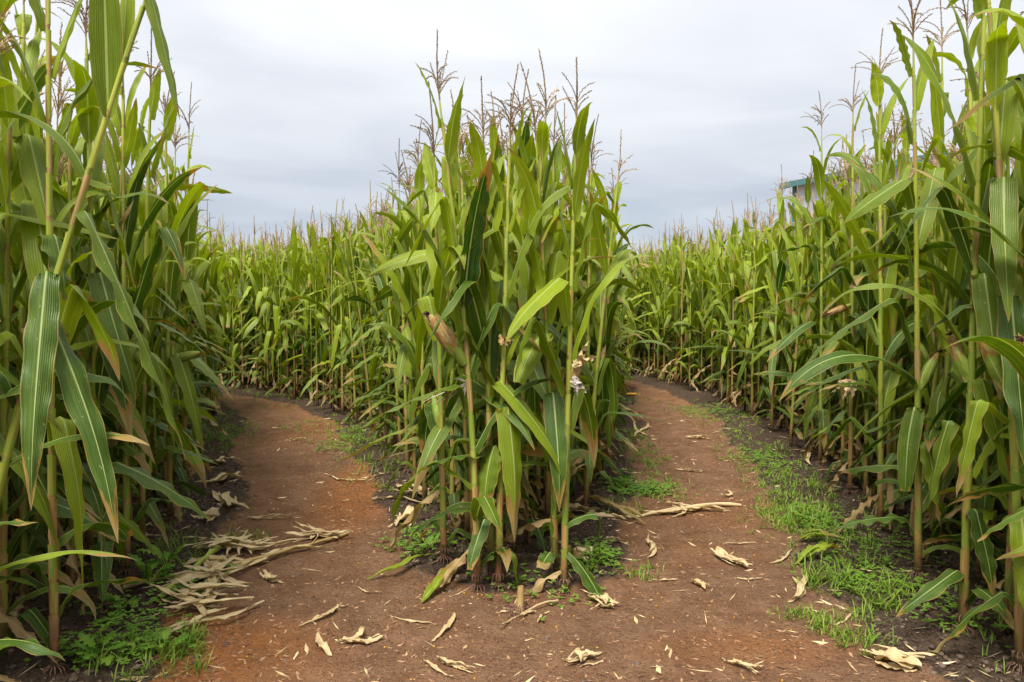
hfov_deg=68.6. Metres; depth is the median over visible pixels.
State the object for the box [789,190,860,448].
corn plant
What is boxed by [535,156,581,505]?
corn plant
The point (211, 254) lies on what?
corn plant
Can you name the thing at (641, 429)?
dry leaf
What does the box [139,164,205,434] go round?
corn plant
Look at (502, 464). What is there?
corn plant
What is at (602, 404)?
corn plant
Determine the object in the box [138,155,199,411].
corn plant
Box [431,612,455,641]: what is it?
dry leaf
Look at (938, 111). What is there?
corn plant
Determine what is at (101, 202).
corn plant
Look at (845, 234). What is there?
corn plant
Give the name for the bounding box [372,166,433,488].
corn plant
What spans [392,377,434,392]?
corn plant
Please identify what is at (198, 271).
corn plant
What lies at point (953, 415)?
corn plant
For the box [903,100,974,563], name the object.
corn plant
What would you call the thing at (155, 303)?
corn plant
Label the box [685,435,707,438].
dry leaf
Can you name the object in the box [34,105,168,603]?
corn plant
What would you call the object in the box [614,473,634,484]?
weed
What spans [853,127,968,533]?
corn plant
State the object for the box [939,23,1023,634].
corn plant
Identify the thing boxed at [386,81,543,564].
corn plant
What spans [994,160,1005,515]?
corn plant
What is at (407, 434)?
corn plant
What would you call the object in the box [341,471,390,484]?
dry leaf
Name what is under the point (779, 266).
corn plant
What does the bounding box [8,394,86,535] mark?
corn plant
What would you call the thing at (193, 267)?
corn plant
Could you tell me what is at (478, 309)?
corn plant
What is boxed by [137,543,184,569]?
weed
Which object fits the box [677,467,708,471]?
dry leaf
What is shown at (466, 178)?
corn plant
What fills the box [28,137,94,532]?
corn plant
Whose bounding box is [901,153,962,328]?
corn plant
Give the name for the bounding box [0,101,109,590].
corn plant
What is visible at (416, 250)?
corn plant
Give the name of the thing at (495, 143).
corn plant
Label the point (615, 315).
corn plant
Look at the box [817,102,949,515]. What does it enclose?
corn plant
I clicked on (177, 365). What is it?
corn plant
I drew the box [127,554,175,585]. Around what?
weed
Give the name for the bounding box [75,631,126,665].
weed
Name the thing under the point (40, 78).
corn plant
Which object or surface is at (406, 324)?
corn plant
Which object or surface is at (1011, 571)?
corn plant
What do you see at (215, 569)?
husk bunch
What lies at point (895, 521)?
weed
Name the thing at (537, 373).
corn plant
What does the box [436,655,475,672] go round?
dry leaf
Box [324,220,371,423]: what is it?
corn plant
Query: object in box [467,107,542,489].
corn plant
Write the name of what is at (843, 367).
corn plant
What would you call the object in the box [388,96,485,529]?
corn plant
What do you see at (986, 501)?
corn plant
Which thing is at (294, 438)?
dry leaf
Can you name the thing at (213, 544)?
husk bunch
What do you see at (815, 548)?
fallen leaf
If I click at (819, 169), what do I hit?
corn plant
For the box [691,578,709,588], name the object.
dry leaf
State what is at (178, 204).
corn plant
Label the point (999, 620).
weed
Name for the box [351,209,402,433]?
corn plant
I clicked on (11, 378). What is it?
corn plant
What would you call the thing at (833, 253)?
corn plant
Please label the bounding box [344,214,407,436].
corn plant
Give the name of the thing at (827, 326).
corn plant
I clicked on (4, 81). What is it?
corn plant
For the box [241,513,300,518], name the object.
dry leaf
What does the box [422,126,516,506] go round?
corn plant
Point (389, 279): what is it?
corn plant
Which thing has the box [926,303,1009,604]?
corn plant
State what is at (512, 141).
corn plant
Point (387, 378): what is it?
corn plant
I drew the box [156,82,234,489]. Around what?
corn plant
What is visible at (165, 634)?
weed
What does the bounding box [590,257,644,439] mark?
corn plant
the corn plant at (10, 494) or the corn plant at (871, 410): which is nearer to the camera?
the corn plant at (10, 494)
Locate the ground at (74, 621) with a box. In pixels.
[0,345,1023,681]
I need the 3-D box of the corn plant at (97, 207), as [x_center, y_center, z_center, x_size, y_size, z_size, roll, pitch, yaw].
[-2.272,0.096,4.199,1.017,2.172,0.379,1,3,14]
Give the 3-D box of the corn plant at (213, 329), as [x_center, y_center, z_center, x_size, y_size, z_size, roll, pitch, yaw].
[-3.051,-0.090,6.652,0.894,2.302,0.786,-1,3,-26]
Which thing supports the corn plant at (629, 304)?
on the ground at (74, 621)
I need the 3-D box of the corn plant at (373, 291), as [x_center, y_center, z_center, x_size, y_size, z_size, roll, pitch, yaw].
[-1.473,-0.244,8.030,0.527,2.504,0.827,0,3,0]
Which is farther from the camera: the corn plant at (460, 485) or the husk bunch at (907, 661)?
the corn plant at (460, 485)
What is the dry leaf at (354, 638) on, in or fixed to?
on the path
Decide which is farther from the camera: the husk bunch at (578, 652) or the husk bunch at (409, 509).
the husk bunch at (409, 509)
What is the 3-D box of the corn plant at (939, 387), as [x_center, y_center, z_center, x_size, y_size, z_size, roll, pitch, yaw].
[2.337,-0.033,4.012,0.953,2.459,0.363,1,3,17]
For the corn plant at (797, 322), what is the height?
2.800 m
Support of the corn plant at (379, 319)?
on the ground at (74, 621)
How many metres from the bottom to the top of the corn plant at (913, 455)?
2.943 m
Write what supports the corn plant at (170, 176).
on the ground at (74, 621)
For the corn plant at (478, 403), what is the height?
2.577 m
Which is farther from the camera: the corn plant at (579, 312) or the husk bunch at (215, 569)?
the corn plant at (579, 312)
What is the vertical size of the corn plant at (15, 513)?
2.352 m
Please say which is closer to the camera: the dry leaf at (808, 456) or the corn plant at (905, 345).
the corn plant at (905, 345)
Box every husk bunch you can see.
[150,583,253,615]
[166,557,252,590]
[172,575,250,606]
[183,532,268,554]
[190,507,219,522]
[194,471,242,482]
[199,529,291,553]
[207,455,227,463]
[210,490,248,508]
[275,521,352,544]
[386,505,413,527]
[394,484,431,495]
[557,503,598,512]
[568,646,602,666]
[574,546,591,559]
[580,589,620,609]
[710,546,752,566]
[721,489,732,496]
[859,644,936,671]
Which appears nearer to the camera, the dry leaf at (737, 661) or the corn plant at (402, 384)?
the dry leaf at (737, 661)
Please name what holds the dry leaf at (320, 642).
on the path
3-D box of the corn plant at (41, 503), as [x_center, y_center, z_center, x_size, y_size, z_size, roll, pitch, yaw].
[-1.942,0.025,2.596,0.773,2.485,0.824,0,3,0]
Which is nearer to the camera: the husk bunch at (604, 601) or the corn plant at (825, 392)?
the husk bunch at (604, 601)
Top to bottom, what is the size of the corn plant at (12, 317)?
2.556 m
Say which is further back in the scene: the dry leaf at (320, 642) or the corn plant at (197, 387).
the corn plant at (197, 387)
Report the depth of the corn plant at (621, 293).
6.29 m
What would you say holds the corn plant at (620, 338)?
on the ground at (74, 621)
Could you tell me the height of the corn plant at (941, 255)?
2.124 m
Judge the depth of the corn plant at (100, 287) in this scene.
3.27 m
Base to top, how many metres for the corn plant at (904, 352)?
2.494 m
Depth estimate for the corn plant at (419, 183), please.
4.99 m
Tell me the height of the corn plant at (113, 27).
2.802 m
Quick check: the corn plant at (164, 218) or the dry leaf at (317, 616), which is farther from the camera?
the corn plant at (164, 218)
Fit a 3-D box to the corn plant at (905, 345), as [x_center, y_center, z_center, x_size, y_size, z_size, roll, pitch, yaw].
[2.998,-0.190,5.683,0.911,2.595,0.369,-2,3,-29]
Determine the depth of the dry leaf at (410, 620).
3.27 m
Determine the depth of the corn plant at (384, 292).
5.89 m
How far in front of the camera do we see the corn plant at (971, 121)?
3.87 m
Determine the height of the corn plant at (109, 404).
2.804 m
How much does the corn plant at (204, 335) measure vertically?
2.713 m
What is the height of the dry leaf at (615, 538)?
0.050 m
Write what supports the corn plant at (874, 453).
on the ground at (74, 621)
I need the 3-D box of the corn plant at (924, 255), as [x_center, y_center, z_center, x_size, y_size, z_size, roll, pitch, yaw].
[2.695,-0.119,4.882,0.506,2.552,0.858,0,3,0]
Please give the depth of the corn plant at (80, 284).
3.67 m
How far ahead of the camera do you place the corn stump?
3.37 m
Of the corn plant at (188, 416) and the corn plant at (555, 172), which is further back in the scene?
the corn plant at (188, 416)
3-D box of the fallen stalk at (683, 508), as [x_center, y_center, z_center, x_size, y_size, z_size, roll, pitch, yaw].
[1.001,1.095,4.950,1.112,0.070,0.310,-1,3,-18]
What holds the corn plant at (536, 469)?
on the ground at (74, 621)
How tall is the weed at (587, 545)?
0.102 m
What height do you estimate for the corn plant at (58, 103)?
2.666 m
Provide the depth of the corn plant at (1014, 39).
3.30 m
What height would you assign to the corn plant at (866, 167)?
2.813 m
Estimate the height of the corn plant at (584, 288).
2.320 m
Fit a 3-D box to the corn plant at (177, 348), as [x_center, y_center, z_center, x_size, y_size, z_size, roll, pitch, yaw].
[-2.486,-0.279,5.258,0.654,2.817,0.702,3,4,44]
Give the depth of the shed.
33.54 m
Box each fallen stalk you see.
[122,532,348,589]
[125,600,264,644]
[153,543,222,601]
[501,599,557,625]
[583,501,741,520]
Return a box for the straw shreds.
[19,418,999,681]
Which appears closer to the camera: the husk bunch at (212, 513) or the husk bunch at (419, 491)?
the husk bunch at (212, 513)
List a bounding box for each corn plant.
[0,0,105,586]
[0,0,163,674]
[0,0,186,660]
[0,10,119,681]
[0,43,180,661]
[0,53,133,525]
[0,73,149,614]
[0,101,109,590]
[0,320,62,594]
[1,225,84,593]
[3,0,86,627]
[6,49,112,595]
[8,0,211,610]
[8,3,127,539]
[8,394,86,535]
[9,62,104,583]
[9,314,17,365]
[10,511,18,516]
[11,98,209,567]
[11,152,95,577]
[15,105,108,520]
[27,22,154,561]
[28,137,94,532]
[33,198,183,517]
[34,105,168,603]
[45,131,185,558]
[56,32,201,576]
[61,156,221,512]
[78,28,217,554]
[81,141,218,537]
[87,182,205,539]
[93,98,178,490]
[103,136,194,496]
[104,167,214,510]
[106,162,210,509]
[109,254,226,485]
[110,71,208,522]
[120,180,204,484]
[127,122,211,494]
[128,97,214,497]
[136,318,214,465]
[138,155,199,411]
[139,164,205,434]
[140,206,227,462]
[150,212,190,476]
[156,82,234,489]
[161,286,221,421]
[162,157,210,442]
[176,172,232,454]
[176,201,195,422]
[177,163,250,444]
[178,214,211,443]
[185,245,222,428]
[194,244,230,438]
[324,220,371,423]
[327,216,385,430]
[335,192,411,451]
[338,231,409,446]
[342,119,449,506]
[342,201,389,428]
[344,28,557,593]
[344,187,410,447]
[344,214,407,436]
[345,139,446,472]
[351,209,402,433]
[355,216,397,440]
[359,205,404,448]
[362,281,405,428]
[364,191,415,433]
[365,143,525,547]
[370,183,437,463]
[370,224,449,431]
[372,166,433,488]
[374,149,447,482]
[375,175,416,431]
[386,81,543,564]
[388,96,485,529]
[389,89,538,542]
[389,169,485,488]
[390,146,441,450]
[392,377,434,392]
[394,184,475,482]
[399,143,528,505]
[402,231,447,454]
[402,289,462,462]
[418,64,619,592]
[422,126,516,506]
[423,76,566,585]
[425,187,475,492]
[435,151,503,524]
[439,114,544,520]
[452,106,484,469]
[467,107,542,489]
[469,69,546,550]
[473,118,578,542]
[475,90,541,378]
[479,62,642,580]
[479,123,598,517]
[494,48,595,551]
[500,115,515,359]
[505,56,657,597]
[512,194,563,485]
[516,95,610,518]
[528,169,607,495]
[530,169,592,479]
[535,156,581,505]
[541,103,625,494]
[541,130,666,511]
[553,114,648,503]
[565,298,629,442]
[567,159,637,476]
[568,147,640,447]
[568,154,626,459]
[568,215,620,443]
[575,180,620,452]
[577,195,618,451]
[577,205,635,433]
[578,186,648,477]
[590,168,652,463]
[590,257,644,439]
[607,226,670,425]
[616,304,655,410]
[750,149,837,446]
[753,94,848,463]
[758,166,796,431]
[762,179,805,430]
[762,196,830,437]
[768,138,907,476]
[768,162,841,460]
[779,0,976,578]
[784,135,864,439]
[788,110,939,511]
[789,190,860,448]
[790,205,833,449]
[794,28,932,533]
[797,183,861,457]
[804,142,847,455]
[805,166,875,487]
[813,154,895,477]
[815,63,905,494]
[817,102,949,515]
[821,0,1023,633]
[823,213,883,487]
[826,131,890,439]
[827,157,896,474]
[831,101,939,529]
[831,167,885,503]
[836,0,1014,561]
[845,0,1017,544]
[849,127,972,541]
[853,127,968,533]
[854,149,924,472]
[856,149,913,478]
[858,158,922,422]
[859,120,946,470]
[868,137,1014,581]
[890,8,1023,541]
[890,101,935,373]
[893,64,1004,588]
[896,156,1001,525]
[900,127,961,441]
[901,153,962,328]
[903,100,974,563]
[906,351,912,364]
[907,11,1023,601]
[907,166,1013,528]
[912,26,1023,614]
[921,157,950,493]
[923,183,995,518]
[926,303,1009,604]
[931,0,1023,674]
[933,137,1020,548]
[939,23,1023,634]
[942,143,1023,619]
[944,314,961,505]
[955,147,1021,523]
[957,451,1003,541]
[993,499,1023,542]
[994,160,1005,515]
[996,545,1023,559]
[1005,497,1023,597]
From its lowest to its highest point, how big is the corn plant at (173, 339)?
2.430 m
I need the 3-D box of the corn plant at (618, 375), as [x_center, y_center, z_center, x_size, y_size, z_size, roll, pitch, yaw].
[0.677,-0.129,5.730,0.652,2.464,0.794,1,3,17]
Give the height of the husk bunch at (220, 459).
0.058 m
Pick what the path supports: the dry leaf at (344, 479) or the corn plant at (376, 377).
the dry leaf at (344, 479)
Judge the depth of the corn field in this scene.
10.54 m
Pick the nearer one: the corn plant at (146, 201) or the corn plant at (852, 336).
the corn plant at (146, 201)
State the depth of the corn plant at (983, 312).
3.01 m
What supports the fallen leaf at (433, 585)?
on the path
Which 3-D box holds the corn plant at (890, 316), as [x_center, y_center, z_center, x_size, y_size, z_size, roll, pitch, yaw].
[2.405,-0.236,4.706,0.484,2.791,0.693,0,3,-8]
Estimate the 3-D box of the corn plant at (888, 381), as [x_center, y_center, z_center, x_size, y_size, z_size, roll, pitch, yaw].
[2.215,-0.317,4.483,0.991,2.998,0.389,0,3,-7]
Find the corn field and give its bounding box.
[11,104,1019,491]
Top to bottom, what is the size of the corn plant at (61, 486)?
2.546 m
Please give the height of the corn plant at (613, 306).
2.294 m
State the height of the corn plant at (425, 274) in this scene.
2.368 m
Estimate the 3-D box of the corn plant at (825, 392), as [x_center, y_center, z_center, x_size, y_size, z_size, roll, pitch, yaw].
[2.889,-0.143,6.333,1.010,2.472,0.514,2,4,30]
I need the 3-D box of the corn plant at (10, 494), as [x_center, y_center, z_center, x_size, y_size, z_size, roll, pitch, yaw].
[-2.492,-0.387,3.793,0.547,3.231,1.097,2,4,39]
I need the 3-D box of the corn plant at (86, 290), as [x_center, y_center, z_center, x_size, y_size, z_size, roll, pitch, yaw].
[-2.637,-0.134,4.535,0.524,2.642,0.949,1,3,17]
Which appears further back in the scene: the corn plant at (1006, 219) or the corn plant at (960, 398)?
the corn plant at (960, 398)
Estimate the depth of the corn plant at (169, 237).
3.72 m
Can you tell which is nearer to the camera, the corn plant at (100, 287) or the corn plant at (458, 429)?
the corn plant at (100, 287)
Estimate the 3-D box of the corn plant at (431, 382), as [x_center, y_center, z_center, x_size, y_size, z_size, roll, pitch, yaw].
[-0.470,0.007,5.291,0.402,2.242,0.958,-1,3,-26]
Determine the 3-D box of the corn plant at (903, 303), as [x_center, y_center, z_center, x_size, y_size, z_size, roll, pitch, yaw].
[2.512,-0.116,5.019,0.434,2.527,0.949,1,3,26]
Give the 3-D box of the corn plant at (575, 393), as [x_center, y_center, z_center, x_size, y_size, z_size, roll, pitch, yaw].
[0.317,-0.026,3.491,0.628,2.598,0.744,1,3,18]
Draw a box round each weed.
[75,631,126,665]
[97,593,136,610]
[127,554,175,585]
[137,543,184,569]
[139,629,190,653]
[409,533,447,548]
[581,540,609,558]
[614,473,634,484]
[879,510,908,532]
[991,611,1011,631]
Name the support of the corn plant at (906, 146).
on the ground at (74, 621)
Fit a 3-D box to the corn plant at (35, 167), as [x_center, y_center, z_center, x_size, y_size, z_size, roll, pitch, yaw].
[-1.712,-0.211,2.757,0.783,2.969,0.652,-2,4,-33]
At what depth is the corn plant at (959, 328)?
4.91 m
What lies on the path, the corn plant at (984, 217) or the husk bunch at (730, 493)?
the husk bunch at (730, 493)
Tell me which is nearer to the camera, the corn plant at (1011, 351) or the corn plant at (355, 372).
the corn plant at (1011, 351)
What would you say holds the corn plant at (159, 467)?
on the ground at (74, 621)
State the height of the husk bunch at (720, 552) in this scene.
0.042 m
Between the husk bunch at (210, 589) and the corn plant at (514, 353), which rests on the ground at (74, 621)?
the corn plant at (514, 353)
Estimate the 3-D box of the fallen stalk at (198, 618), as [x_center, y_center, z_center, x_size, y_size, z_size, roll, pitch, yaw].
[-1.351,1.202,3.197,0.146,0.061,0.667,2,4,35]
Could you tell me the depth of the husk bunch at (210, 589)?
3.52 m
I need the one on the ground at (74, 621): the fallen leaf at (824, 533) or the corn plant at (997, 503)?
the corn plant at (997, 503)
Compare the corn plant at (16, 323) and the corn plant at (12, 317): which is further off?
the corn plant at (16, 323)
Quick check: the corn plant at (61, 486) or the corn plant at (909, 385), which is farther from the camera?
the corn plant at (909, 385)
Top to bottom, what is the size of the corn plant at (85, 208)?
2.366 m
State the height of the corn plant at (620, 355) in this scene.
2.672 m
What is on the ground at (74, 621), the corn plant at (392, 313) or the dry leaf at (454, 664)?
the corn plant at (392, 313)
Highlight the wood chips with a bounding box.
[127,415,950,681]
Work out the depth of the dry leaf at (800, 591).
3.58 m
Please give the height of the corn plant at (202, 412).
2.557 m
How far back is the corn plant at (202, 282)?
7.33 m
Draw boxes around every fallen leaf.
[367,553,437,579]
[421,558,456,601]
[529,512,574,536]
[590,495,644,523]
[795,542,842,564]
[797,529,848,540]
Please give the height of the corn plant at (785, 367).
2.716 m
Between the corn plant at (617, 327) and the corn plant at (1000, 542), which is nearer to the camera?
the corn plant at (1000, 542)
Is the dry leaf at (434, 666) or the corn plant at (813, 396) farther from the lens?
the corn plant at (813, 396)
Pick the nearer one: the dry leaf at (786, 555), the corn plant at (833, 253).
the dry leaf at (786, 555)
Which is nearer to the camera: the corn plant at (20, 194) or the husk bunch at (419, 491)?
the corn plant at (20, 194)
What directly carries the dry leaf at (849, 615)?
on the path
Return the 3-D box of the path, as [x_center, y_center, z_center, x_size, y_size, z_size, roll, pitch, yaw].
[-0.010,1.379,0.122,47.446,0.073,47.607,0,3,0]
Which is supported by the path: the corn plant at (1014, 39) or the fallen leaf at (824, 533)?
the fallen leaf at (824, 533)
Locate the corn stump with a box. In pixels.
[496,585,549,621]
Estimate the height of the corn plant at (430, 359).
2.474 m
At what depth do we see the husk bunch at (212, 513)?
4.67 m
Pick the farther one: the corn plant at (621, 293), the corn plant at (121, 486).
the corn plant at (621, 293)
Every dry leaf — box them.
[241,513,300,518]
[259,569,284,582]
[284,437,304,440]
[299,602,348,625]
[315,633,331,655]
[324,473,372,479]
[337,627,383,643]
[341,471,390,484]
[371,495,421,501]
[386,615,438,624]
[422,660,458,676]
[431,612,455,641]
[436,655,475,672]
[562,651,602,659]
[602,536,629,545]
[633,422,652,436]
[645,533,656,557]
[648,578,678,580]
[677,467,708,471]
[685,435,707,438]
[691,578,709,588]
[721,657,762,672]
[767,548,792,563]
[787,574,807,601]
[805,452,810,463]
[831,610,855,625]
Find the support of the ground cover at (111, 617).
on the ground at (74, 621)
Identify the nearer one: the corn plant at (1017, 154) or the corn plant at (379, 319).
the corn plant at (1017, 154)
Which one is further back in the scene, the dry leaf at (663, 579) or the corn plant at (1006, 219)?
the dry leaf at (663, 579)
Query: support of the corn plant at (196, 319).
on the ground at (74, 621)
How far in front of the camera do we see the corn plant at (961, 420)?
4.27 m
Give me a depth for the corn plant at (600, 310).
4.88 m
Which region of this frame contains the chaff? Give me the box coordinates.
[32,415,1010,681]
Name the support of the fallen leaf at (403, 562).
on the path
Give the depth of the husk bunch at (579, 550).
3.94 m
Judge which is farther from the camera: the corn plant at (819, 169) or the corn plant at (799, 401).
the corn plant at (799, 401)
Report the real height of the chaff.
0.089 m
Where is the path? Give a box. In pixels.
[139,367,961,681]
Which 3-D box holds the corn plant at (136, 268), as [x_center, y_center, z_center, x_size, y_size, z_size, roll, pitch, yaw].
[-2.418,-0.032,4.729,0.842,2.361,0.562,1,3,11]
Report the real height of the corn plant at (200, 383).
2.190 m
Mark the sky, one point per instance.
(302, 104)
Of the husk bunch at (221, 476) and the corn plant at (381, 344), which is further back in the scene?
the corn plant at (381, 344)
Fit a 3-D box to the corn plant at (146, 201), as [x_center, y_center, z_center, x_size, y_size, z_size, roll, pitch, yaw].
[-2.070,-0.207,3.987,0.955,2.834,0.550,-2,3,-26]
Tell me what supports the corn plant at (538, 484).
on the ground at (74, 621)
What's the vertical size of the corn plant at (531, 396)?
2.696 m
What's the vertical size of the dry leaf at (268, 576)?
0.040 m
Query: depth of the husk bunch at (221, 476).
5.66 m
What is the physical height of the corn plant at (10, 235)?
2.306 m
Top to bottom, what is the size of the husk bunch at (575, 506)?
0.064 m
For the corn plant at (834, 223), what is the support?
on the ground at (74, 621)
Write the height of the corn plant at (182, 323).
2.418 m
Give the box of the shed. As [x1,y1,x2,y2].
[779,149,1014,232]
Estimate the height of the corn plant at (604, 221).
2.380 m
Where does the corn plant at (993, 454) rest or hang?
on the ground at (74, 621)
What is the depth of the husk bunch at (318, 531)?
4.37 m
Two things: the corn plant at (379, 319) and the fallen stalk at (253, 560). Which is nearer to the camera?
the fallen stalk at (253, 560)
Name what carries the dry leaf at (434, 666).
on the path
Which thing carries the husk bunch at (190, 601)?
on the path
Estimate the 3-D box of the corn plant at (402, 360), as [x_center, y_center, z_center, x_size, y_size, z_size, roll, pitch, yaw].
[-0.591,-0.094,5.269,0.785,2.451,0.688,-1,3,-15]
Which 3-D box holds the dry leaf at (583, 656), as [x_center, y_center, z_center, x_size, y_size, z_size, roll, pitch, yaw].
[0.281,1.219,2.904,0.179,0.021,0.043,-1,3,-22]
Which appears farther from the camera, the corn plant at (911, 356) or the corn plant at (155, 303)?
the corn plant at (911, 356)
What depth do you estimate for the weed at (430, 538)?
4.18 m
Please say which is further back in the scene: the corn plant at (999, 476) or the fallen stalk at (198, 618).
the corn plant at (999, 476)
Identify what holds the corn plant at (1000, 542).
on the ground at (74, 621)
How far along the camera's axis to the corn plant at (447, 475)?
5.34 m
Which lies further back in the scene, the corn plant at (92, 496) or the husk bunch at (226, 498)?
the husk bunch at (226, 498)
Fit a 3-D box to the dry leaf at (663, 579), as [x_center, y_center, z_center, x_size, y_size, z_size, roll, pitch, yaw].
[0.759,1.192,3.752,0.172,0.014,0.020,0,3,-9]
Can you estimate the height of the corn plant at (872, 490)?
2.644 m
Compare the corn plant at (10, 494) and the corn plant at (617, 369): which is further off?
the corn plant at (617, 369)
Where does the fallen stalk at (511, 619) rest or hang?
on the path
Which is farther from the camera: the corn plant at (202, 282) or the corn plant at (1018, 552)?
the corn plant at (202, 282)
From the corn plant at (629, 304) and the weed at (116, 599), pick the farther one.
the corn plant at (629, 304)
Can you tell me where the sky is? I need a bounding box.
[0,0,1023,276]
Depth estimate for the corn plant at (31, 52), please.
3.18 m
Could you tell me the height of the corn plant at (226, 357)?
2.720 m
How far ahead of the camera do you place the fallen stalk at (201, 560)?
3.71 m
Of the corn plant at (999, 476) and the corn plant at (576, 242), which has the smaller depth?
the corn plant at (999, 476)
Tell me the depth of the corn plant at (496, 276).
4.22 m
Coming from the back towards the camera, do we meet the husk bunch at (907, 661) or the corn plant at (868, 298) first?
the corn plant at (868, 298)
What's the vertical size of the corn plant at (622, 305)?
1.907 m
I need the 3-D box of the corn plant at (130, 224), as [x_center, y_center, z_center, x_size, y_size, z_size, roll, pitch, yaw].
[-2.005,-0.018,3.723,0.950,2.473,0.385,0,3,0]
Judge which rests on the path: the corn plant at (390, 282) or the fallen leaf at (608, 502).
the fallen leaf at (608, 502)
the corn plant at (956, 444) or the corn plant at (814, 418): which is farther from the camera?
the corn plant at (814, 418)
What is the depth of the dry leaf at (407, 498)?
5.14 m
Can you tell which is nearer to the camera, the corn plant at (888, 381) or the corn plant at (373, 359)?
the corn plant at (888, 381)
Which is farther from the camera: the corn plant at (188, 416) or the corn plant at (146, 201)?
the corn plant at (188, 416)
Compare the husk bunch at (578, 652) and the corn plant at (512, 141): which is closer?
the husk bunch at (578, 652)
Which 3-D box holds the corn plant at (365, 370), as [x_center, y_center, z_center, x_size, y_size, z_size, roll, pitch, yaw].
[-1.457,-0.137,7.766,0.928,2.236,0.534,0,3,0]
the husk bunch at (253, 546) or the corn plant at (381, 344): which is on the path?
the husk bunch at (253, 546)
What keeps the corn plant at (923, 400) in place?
on the ground at (74, 621)
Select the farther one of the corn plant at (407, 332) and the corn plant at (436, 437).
the corn plant at (407, 332)
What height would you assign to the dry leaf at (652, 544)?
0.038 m
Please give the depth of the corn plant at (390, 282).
7.38 m
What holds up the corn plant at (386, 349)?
on the ground at (74, 621)
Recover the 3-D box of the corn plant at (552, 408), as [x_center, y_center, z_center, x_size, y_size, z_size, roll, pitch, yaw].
[0.182,-0.060,3.723,0.787,2.577,0.492,-1,3,-24]
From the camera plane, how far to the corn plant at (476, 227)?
3.50 m
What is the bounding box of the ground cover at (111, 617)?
[23,401,1011,669]
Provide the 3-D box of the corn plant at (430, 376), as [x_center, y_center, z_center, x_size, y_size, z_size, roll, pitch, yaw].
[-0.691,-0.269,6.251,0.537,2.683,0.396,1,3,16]
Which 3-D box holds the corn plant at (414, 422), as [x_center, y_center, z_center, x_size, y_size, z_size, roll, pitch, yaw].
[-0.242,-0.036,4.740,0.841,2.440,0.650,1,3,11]
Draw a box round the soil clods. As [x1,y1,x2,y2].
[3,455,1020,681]
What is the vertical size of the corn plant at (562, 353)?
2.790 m

